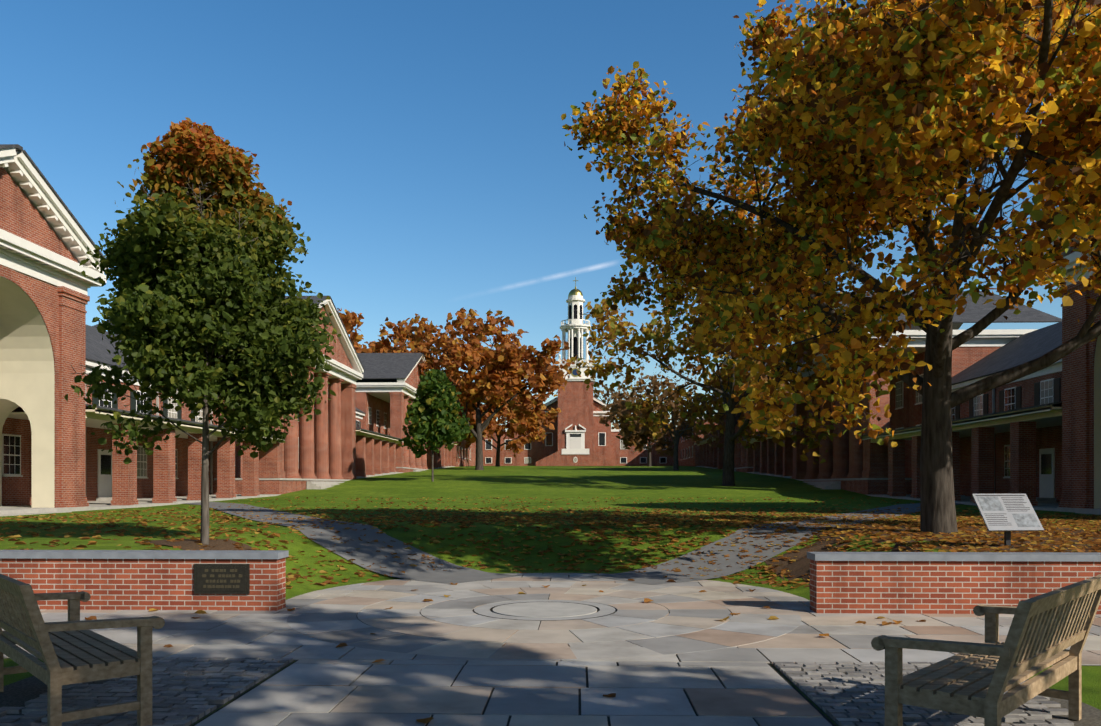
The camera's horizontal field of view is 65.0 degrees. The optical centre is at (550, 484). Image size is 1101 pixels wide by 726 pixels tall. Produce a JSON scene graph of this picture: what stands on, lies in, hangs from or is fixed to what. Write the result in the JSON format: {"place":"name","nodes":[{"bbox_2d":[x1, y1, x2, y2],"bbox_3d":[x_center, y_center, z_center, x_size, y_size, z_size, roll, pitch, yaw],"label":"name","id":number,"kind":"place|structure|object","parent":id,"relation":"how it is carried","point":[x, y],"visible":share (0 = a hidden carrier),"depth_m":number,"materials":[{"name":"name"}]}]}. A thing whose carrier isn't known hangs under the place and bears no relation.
{"place":"outdoors","nodes":[
{"label":"outdoors","id":0,"kind":"place"},
{"bbox_2d":[337,308,436,352],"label":"oak tree","id":1,"kind":"object","parent":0,"point":[351,320],"depth_m":123.85,"materials":[{"name":"orange plant"}]},
{"bbox_2d":[482,379,539,428],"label":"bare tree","id":2,"kind":"object","parent":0,"point":[518,404],"depth_m":180.36,"materials":[{"name":"grey plant"}]},
{"bbox_2d":[0,0,1089,429],"label":"sky","id":3,"kind":"structure","parent":0,"point":[419,150],"materials":[{"name":"blue"}]},
{"bbox_2d":[0,466,1100,725],"bbox_3d":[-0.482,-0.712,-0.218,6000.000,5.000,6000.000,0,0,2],"label":"ground","id":4,"kind":"structure","parent":0,"point":[472,486],"depth_m":26.55,"materials":[{"name":"green plant"}]},
{"bbox_2d":[0,144,110,515],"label":"pavilion","id":5,"kind":"structure","parent":4,"relation":"on","point":[46,240],"depth_m":29.48,"materials":[{"name":"brick"}]},
{"bbox_2d":[2,325,212,505],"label":"brick building","id":6,"kind":"structure","parent":4,"relation":"on","point":[16,462],"depth_m":39.71,"materials":[{"name":"brick"}]},
{"bbox_2d":[7,404,283,509],"bbox_3d":[-18.295,-1.020,41.378,4.512,5.113,20.000,0,0,2],"label":"colonnade","id":7,"kind":"object","parent":4,"relation":"on","point":[124,485],"visible":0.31,"depth_m":38.00,"materials":[{"name":"brick"}]},
{"bbox_2d":[64,117,340,543],"bbox_3d":[-5.988,-2.515,15.010,4.325,7.593,4.268,0,0,-28],"label":"maple tree","id":8,"kind":"object","parent":4,"relation":"on","point":[213,265],"depth_m":14.28,"materials":[{"name":"green plant"}]},
{"bbox_2d":[92,296,364,493],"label":"pavilion","id":9,"kind":"structure","parent":4,"relation":"on","point":[317,451],"depth_m":61.56,"materials":[{"name":"brick"}]},
{"bbox_2d":[356,407,365,427],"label":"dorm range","id":10,"kind":"structure","parent":4,"relation":"on","point":[360,414],"depth_m":85.95,"materials":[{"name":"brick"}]},
{"bbox_2d":[356,428,402,478],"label":"colonnade","id":11,"kind":"object","parent":4,"relation":"on","point":[375,453],"visible":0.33,"depth_m":76.22,"materials":[{"name":"brick"}]},
{"bbox_2d":[356,353,433,472],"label":"pavilion","id":12,"kind":"structure","parent":4,"relation":"on","point":[387,386],"depth_m":90.90,"materials":[{"name":"brick"}]},
{"bbox_2d":[398,369,473,481],"bbox_3d":[-8.676,-4.351,64.713,5.596,8.781,4.537,0,0,2],"label":"young tree","id":13,"kind":"object","parent":4,"relation":"on","point":[436,393],"depth_m":64.19,"materials":[{"name":"green plant"}]},
{"bbox_2d":[433,440,457,468],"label":"colonnade","id":14,"kind":"object","parent":4,"relation":"on","point":[442,458],"visible":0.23,"depth_m":114.96,"materials":[{"name":"brick"}]},
{"bbox_2d":[385,307,576,469],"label":"oak tree","id":15,"kind":"object","parent":4,"relation":"on","point":[476,354],"depth_m":98.10,"materials":[{"name":"orange plant"}]},
{"bbox_2d":[455,377,546,466],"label":"oak tree","id":16,"kind":"object","parent":4,"relation":"on","point":[494,425],"depth_m":125.85,"materials":[{"name":"orange plant"}]},
{"bbox_2d":[0,550,1100,613],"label":"planter walls","id":17,"kind":"structure","parent":4,"relation":"on","point":[913,582],"depth_m":12.09,"materials":[{"name":"brick"}]},
{"bbox_2d":[202,569,241,587],"bbox_3d":[-4.601,1.321,12.102,0.570,0.265,0.005,0,0,2],"label":"plaque lettering","id":18,"kind":"object","parent":17,"relation":"attached to","point":[221,581],"visible":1,"depth_m":12.10,"materials":[{"name":"brown metal"}]},
{"bbox_2d":[0,657,1100,725],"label":"cobble pads","id":19,"kind":"object","parent":4,"relation":"on","point":[188,691],"visible":0.58,"depth_m":7.17,"materials":[{"name":"grey stone"}]},
{"bbox_2d":[0,574,164,725],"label":"bench","id":20,"kind":"object","parent":19,"relation":"on","point":[73,649],"visible":1,"depth_m":6.26,"materials":[{"name":"brown wood"}]},
{"bbox_2d":[871,574,1100,725],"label":"bench","id":21,"kind":"object","parent":19,"relation":"on","point":[1046,630],"visible":1,"depth_m":5.49,"materials":[{"name":"brown wood"}]},
{"bbox_2d":[182,502,959,584],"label":"lawn paths","id":22,"kind":"structure","parent":4,"relation":"on","point":[365,554],"depth_m":18.04,"materials":[{"name":"grey stone"}]},
{"bbox_2d":[451,277,716,466],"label":"chapel","id":23,"kind":"structure","parent":4,"relation":"on","point":[580,435],"depth_m":146.48,"materials":[{"name":"brick"}]},
{"bbox_2d":[135,525,1100,589],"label":"mulch beds","id":24,"kind":"object","parent":4,"relation":"on","point":[799,567],"visible":0.25,"depth_m":15.81,"materials":[{"name":"brown soil"}]},
{"bbox_2d":[599,388,691,466],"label":"oak tree","id":25,"kind":"object","parent":4,"relation":"on","point":[631,440],"depth_m":127.69,"materials":[{"name":"brown plant"}]},
{"bbox_2d":[600,372,726,469],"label":"oak tree","id":26,"kind":"object","parent":4,"relation":"on","point":[657,384],"depth_m":97.09,"materials":[{"name":"brown plant"}]},
{"bbox_2d":[694,436,716,468],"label":"colonnade","id":27,"kind":"object","parent":4,"relation":"on","point":[708,456],"visible":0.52,"depth_m":113.82,"materials":[{"name":"brick"}]},
{"bbox_2d":[570,271,842,485],"bbox_3d":[11.799,-7.811,59.327,21.070,16.338,24.946,0,0,2],"label":"oak tree","id":28,"kind":"object","parent":4,"relation":"on","point":[612,327],"depth_m":60.51,"materials":[{"name":"plant"}]},
{"bbox_2d":[713,353,792,472],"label":"pavilion","id":29,"kind":"structure","parent":4,"relation":"on","point":[743,459],"depth_m":93.38,"materials":[{"name":"brick"}]},
{"bbox_2d":[743,428,792,478],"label":"colonnade","id":30,"kind":"object","parent":4,"relation":"on","point":[770,458],"visible":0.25,"depth_m":76.83,"materials":[{"name":"brick"}]},
{"bbox_2d":[561,0,1100,533],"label":"oak tree","id":31,"kind":"object","parent":4,"relation":"on","point":[804,104],"depth_m":15.05,"materials":[{"name":"yellow plant"}]},
{"bbox_2d":[789,291,1061,494],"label":"pavilion","id":32,"kind":"structure","parent":4,"relation":"on","point":[851,464],"depth_m":53.51,"materials":[{"name":"brick"}]},
{"bbox_2d":[861,401,1061,510],"bbox_3d":[19.974,-1.020,40.144,4.512,5.113,20.000,0,0,2],"label":"colonnade","id":33,"kind":"object","parent":4,"relation":"on","point":[1020,425],"visible":0.5,"depth_m":36.53,"materials":[{"name":"brick"}]},
{"bbox_2d":[952,322,1061,501],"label":"brick building","id":34,"kind":"structure","parent":4,"relation":"on","point":[1042,386],"depth_m":42.15,"materials":[{"name":"brick"}]},
{"bbox_2d":[972,494,1043,546],"bbox_3d":[7.272,0.627,13.740,0.920,0.951,0.464,0,0,-6],"label":"lectern sign","id":35,"kind":"object","parent":4,"relation":"on","point":[1009,526],"visible":0.58,"depth_m":13.70,"materials":[{"name":"grey metal"}]},
{"bbox_2d":[976,495,1039,526],"bbox_3d":[7.272,0.420,13.740,0.840,0.501,0.392,0,0,-6],"label":"sign print","id":36,"kind":"object","parent":35,"relation":"attached to","point":[995,504],"visible":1,"depth_m":13.74,"materials":[{"name":"grey"}]},
{"bbox_2d":[1044,235,1100,514],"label":"pavilion","id":37,"kind":"structure","parent":4,"relation":"on","point":[1081,430],"depth_m":28.91,"materials":[{"name":"brick"}]},
{"bbox_2d":[2,573,1100,725],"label":"plaza paving","id":38,"kind":"structure","parent":0,"point":[678,654],"depth_m":9.25,"materials":[{"name":"grey stone"}]},
{"bbox_2d":[474,600,615,619],"bbox_3d":[-0.081,1.777,12.226,2.000,0.022,2.000,0,0,2],"label":"circular paving medallion","id":39,"kind":"object","parent":38,"relation":"on","point":[543,610],"visible":0.98,"depth_m":12.10,"materials":[{"name":"stone"}]},
{"bbox_2d":[0,496,1100,722],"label":"fallen leaves","id":40,"kind":"object","parent":38,"relation":"on","point":[1083,522],"visible":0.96,"depth_m":19.66,"materials":[{"name":"orange plant"}]},
{"bbox_2d":[556,358,697,428],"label":"bare tree","id":41,"kind":"object","parent":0,"point":[615,425],"depth_m":171.83,"materials":[{"name":"brown plant"}]},
{"bbox_2d":[611,370,707,428],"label":"bare tree","id":42,"kind":"object","parent":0,"point":[669,398],"depth_m":174.78,"materials":[{"name":"brown plant"}]}
]}

